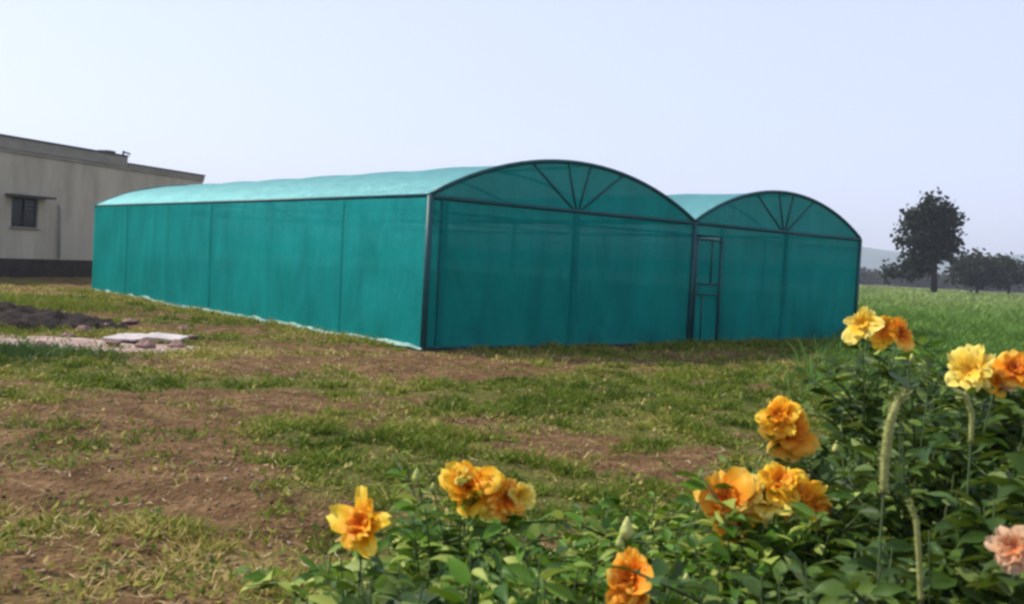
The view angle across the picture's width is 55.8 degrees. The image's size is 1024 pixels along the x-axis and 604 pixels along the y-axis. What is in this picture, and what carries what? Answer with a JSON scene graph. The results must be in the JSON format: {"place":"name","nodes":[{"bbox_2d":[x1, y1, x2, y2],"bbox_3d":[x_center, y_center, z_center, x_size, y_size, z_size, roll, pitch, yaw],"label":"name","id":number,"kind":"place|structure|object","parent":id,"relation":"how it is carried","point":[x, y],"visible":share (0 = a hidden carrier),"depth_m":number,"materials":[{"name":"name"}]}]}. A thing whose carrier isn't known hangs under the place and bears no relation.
{"place":"outdoors","nodes":[
{"label":"outdoors","id":0,"kind":"place"},
{"bbox_2d":[0,334,256,353],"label":"bare ground","id":1,"kind":"structure","parent":0,"point":[99,342],"depth_m":15.70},
{"bbox_2d":[33,340,48,347],"bbox_3d":[-7.223,0.659,14.783,0.300,0.151,0.249,3,2,0],"label":"stone","id":2,"kind":"object","parent":1,"relation":"on","point":[40,341],"visible":0.38,"depth_m":14.77,"materials":[{"name":"stone"}]},
{"bbox_2d":[61,332,75,337],"bbox_3d":[-7.589,0.579,16.490,0.262,0.143,0.219,3,2,0],"label":"stone","id":3,"kind":"object","parent":1,"relation":"on","point":[68,334],"visible":0.56,"depth_m":16.47,"materials":[{"name":"stone"}]},
{"bbox_2d":[0,334,186,366],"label":"weeds","id":4,"kind":"object","parent":1,"relation":"on","point":[23,351],"visible":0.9,"depth_m":13.87,"materials":[{"name":"green plant"}]},
{"bbox_2d":[105,340,121,345],"bbox_3d":[-6.453,0.680,15.675,0.294,0.145,0.245,3,2,0],"label":"stone","id":5,"kind":"object","parent":1,"relation":"on","point":[116,342],"visible":0.61,"depth_m":15.60,"materials":[{"name":"stone"}]},
{"bbox_2d":[102,333,146,340],"bbox_3d":[-6.449,0.592,16.313,0.737,0.099,0.669,4,2,14],"label":"stone slab","id":6,"kind":"object","parent":1,"relation":"on","point":[130,337],"depth_m":16.14,"materials":[{"name":"white stone"}]},
{"bbox_2d":[134,339,155,348],"bbox_3d":[-5.916,0.686,15.585,0.356,0.188,0.294,3,2,0],"label":"stone","id":7,"kind":"object","parent":1,"relation":"on","point":[147,343],"visible":0.83,"depth_m":15.51,"materials":[{"name":"stone"}]},
{"bbox_2d":[142,332,188,341],"bbox_3d":[-5.890,0.595,16.426,0.701,0.099,0.512,3,2,6],"label":"stone slab","id":8,"kind":"object","parent":1,"relation":"on","point":[162,336],"depth_m":16.36,"materials":[{"name":"white stone"}]},
{"bbox_2d":[167,340,184,347],"bbox_3d":[-5.485,0.702,15.841,0.329,0.166,0.275,3,2,0],"label":"stone","id":9,"kind":"object","parent":1,"relation":"on","point":[177,343],"visible":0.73,"depth_m":15.76,"materials":[{"name":"stone"}]},
{"bbox_2d":[53,287,401,347],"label":"tall grass","id":10,"kind":"structure","parent":0,"point":[275,325],"depth_m":22.34,"materials":[{"name":"green plant"}]},
{"bbox_2d":[0,277,1023,603],"bbox_3d":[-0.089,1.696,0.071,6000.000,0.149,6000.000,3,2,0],"label":"ground","id":11,"kind":"structure","parent":0,"point":[248,497],"depth_m":8.36,"materials":[{"name":"brown soil"}]},
{"bbox_2d":[0,301,129,331],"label":"soil heap","id":12,"kind":"object","parent":11,"relation":"on","point":[22,316],"visible":0.68,"depth_m":18.09,"materials":[{"name":"soil"}]},
{"bbox_2d":[0,321,160,334],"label":"weeds","id":13,"kind":"object","parent":11,"relation":"on","point":[47,329],"visible":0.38,"depth_m":17.52,"materials":[{"name":"green plant"}]},
{"bbox_2d":[75,325,94,332],"bbox_3d":[-7.736,0.507,17.424,0.361,0.179,0.300,3,2,0],"label":"stone","id":14,"kind":"object","parent":11,"relation":"on","point":[86,327],"visible":0.56,"depth_m":17.41,"materials":[{"name":"beige stone"}]},
{"bbox_2d":[0,289,190,315],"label":"weeds","id":15,"kind":"object","parent":11,"relation":"on","point":[18,300],"visible":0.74,"depth_m":23.21,"materials":[{"name":"green plant"}]},
{"bbox_2d":[0,134,205,277],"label":"concrete building","id":16,"kind":"structure","parent":11,"relation":"on","point":[51,194],"depth_m":41.27,"materials":[{"name":"beige concrete"}]},
{"bbox_2d":[11,197,36,227],"bbox_3d":[-20.148,-3.685,39.795,0.162,1.200,1.350,4,3,20],"label":"window","id":17,"kind":"structure","parent":16,"relation":"in","point":[23,210],"depth_m":39.77,"materials":[{"name":"grey glass"}]},
{"bbox_2d":[121,318,139,324],"bbox_3d":[-7.846,0.427,19.802,0.356,0.185,0.298,3,2,0],"label":"stone","id":18,"kind":"object","parent":11,"relation":"on","point":[129,321],"visible":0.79,"depth_m":19.78,"materials":[{"name":"beige stone"}]},
{"bbox_2d":[177,325,189,330],"bbox_3d":[-6.506,0.514,19.211,0.253,0.135,0.211,3,2,0],"label":"stone","id":19,"kind":"object","parent":11,"relation":"on","point":[183,327],"visible":0.79,"depth_m":19.14,"materials":[{"name":"beige stone"}]},
{"bbox_2d":[188,334,198,339],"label":"stone","id":20,"kind":"object","parent":11,"relation":"on","point":[192,337],"visible":0.8,"depth_m":17.43,"materials":[{"name":"stone"}]},
{"bbox_2d":[228,485,498,603],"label":"flowering bush","id":21,"kind":"object","parent":11,"relation":"on","point":[358,525],"visible":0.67,"depth_m":1.82,"materials":[{"name":"green plant"}]},
{"bbox_2d":[298,559,498,603],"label":"leafy bush","id":22,"kind":"object","parent":11,"relation":"on","point":[385,585],"visible":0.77,"depth_m":1.50,"materials":[{"name":"green plant"}]},
{"bbox_2d":[0,323,847,603],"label":"dry straw","id":23,"kind":"object","parent":11,"relation":"on","point":[142,596],"visible":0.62,"depth_m":7.30,"materials":[{"name":"beige plant"}]},
{"bbox_2d":[352,451,589,603],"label":"flowering bush","id":24,"kind":"object","parent":11,"relation":"on","point":[488,495],"visible":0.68,"depth_m":2.16,"materials":[{"name":"green plant"}]},
{"bbox_2d":[340,523,602,603],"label":"leafy bush","id":25,"kind":"object","parent":11,"relation":"on","point":[516,572],"visible":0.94,"depth_m":1.59,"materials":[{"name":"green plant"}]},
{"bbox_2d":[92,159,861,351],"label":"shade net house","id":26,"kind":"structure","parent":11,"relation":"on","point":[532,253],"depth_m":20.78,"materials":[{"name":"teal fabric"}]},
{"bbox_2d":[690,238,723,342],"bbox_3d":[4.495,-0.253,22.187,0.931,2.400,0.104,1,3,-39],"label":"door","id":27,"kind":"structure","parent":26,"relation":"in","point":[709,252],"depth_m":22.22,"materials":[{"name":"teal fabric"}]},
{"bbox_2d":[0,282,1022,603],"bbox_3d":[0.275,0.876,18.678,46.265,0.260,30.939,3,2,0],"label":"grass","id":28,"kind":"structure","parent":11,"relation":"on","point":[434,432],"depth_m":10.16,"materials":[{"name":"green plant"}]},
{"bbox_2d":[0,307,1023,603],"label":"pebbles","id":29,"kind":"object","parent":11,"relation":"on","point":[196,477],"visible":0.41,"depth_m":8.06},
{"bbox_2d":[531,491,735,603],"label":"leafy bush","id":30,"kind":"object","parent":11,"relation":"on","point":[597,553],"visible":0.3,"depth_m":2.74,"materials":[{"name":"green plant"}]},
{"bbox_2d":[566,516,756,603],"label":"flowering bush","id":31,"kind":"object","parent":11,"relation":"on","point":[620,586],"visible":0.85,"depth_m":1.66,"materials":[{"name":"green plant"}]},
{"bbox_2d":[537,335,843,353],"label":"tall grass","id":32,"kind":"structure","parent":11,"relation":"on","point":[680,345],"depth_m":21.27,"materials":[{"name":"green plant"}]},
{"bbox_2d":[611,461,870,603],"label":"flowering bush","id":33,"kind":"object","parent":11,"relation":"on","point":[741,507],"visible":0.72,"depth_m":2.08,"materials":[{"name":"green plant"}]},
{"bbox_2d":[603,536,924,603],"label":"leafy bush","id":34,"kind":"object","parent":11,"relation":"on","point":[859,585],"visible":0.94,"depth_m":1.53,"materials":[{"name":"green plant"}]},
{"bbox_2d":[703,395,885,595],"bbox_3d":[0.768,0.933,2.691,0.626,1.396,0.800,3,2,0],"label":"flowering bush","id":35,"kind":"object","parent":11,"relation":"on","point":[783,422],"visible":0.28,"depth_m":2.48,"materials":[{"name":"orange plant"}]},
{"bbox_2d":[693,332,997,409],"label":"weeds","id":36,"kind":"object","parent":11,"relation":"on","point":[849,353],"visible":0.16,"depth_m":17.12,"materials":[{"name":"green plant"}]},
{"bbox_2d":[750,361,1023,594],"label":"leafy bush","id":37,"kind":"object","parent":11,"relation":"on","point":[919,464],"visible":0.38,"depth_m":2.10,"materials":[{"name":"green plant"}]},
{"bbox_2d":[781,306,995,500],"bbox_3d":[1.088,0.820,2.993,0.698,1.632,0.954,4,2,14],"label":"flowering bush","id":38,"kind":"object","parent":11,"relation":"on","point":[881,333],"visible":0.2,"depth_m":2.75,"materials":[{"name":"green plant"}]},
{"bbox_2d":[876,385,912,582],"bbox_3d":[0.634,0.891,1.702,0.044,1.547,0.499,4,3,23],"label":"seed spike","id":39,"kind":"object","parent":11,"relation":"on","point":[887,437],"visible":1,"depth_m":1.46,"materials":[{"name":"green plant"}]},
{"bbox_2d":[879,257,930,286],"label":"bush","id":40,"kind":"object","parent":11,"relation":"on","point":[894,272],"visible":0.64,"depth_m":134.26,"materials":[{"name":"green plant"}]},
{"bbox_2d":[801,334,1023,482],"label":"leafy bush","id":41,"kind":"object","parent":11,"relation":"on","point":[923,342],"visible":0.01,"depth_m":4.07,"materials":[{"name":"green plant"}]},
{"bbox_2d":[904,496,924,603],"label":"seed spike","id":42,"kind":"object","parent":11,"relation":"on","point":[918,548],"visible":1,"depth_m":1.36,"materials":[{"name":"green plant"}]},
{"bbox_2d":[833,285,1023,363],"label":"field crop","id":43,"kind":"object","parent":11,"relation":"on","point":[992,320],"visible":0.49,"depth_m":33.53,"materials":[{"name":"green plant"}]},
{"bbox_2d":[890,187,969,293],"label":"broadleaf tree","id":44,"kind":"object","parent":11,"relation":"on","point":[932,239],"visible":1,"depth_m":118.54,"materials":[{"name":"green plant"}]},
{"bbox_2d":[850,447,1023,603],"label":"flowering bush","id":45,"kind":"object","parent":11,"relation":"on","point":[994,574],"visible":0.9,"depth_m":1.67,"materials":[{"name":"green plant"}]},
{"bbox_2d":[859,267,1023,292],"bbox_3d":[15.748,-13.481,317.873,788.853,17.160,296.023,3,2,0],"label":"woodland","id":46,"kind":"object","parent":11,"relation":"on","point":[868,277],"visible":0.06,"depth_m":358.72,"materials":[{"name":"plant"}]},
{"bbox_2d":[870,343,1023,545],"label":"flowering bush","id":47,"kind":"object","parent":11,"relation":"on","point":[976,370],"visible":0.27,"depth_m":2.28,"materials":[{"name":"green plant"}]},
{"bbox_2d":[953,388,974,563],"bbox_3d":[0.890,0.907,1.953,0.040,1.521,0.528,4,3,31],"label":"seed spike","id":48,"kind":"object","parent":11,"relation":"on","point":[970,408],"visible":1,"depth_m":1.71,"materials":[{"name":"green plant"}]},
{"bbox_2d":[942,247,1010,293],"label":"distant tree","id":49,"kind":"object","parent":11,"relation":"on","point":[978,271],"visible":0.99,"depth_m":148.49,"materials":[{"name":"green plant"}]},
{"bbox_2d":[984,252,1023,294],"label":"distant tree","id":50,"kind":"object","parent":11,"relation":"on","point":[1017,275],"visible":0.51,"depth_m":154.54,"materials":[{"name":"green plant"}]},
{"bbox_2d":[0,0,1023,255],"label":"sky","id":51,"kind":"structure","parent":0,"point":[856,108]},
{"bbox_2d":[860,247,1023,275],"bbox_3d":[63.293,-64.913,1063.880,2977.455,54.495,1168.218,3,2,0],"label":"hills","id":52,"kind":"structure","parent":0,"point":[872,258],"depth_m":1355.21,"materials":[{"name":"grey"}]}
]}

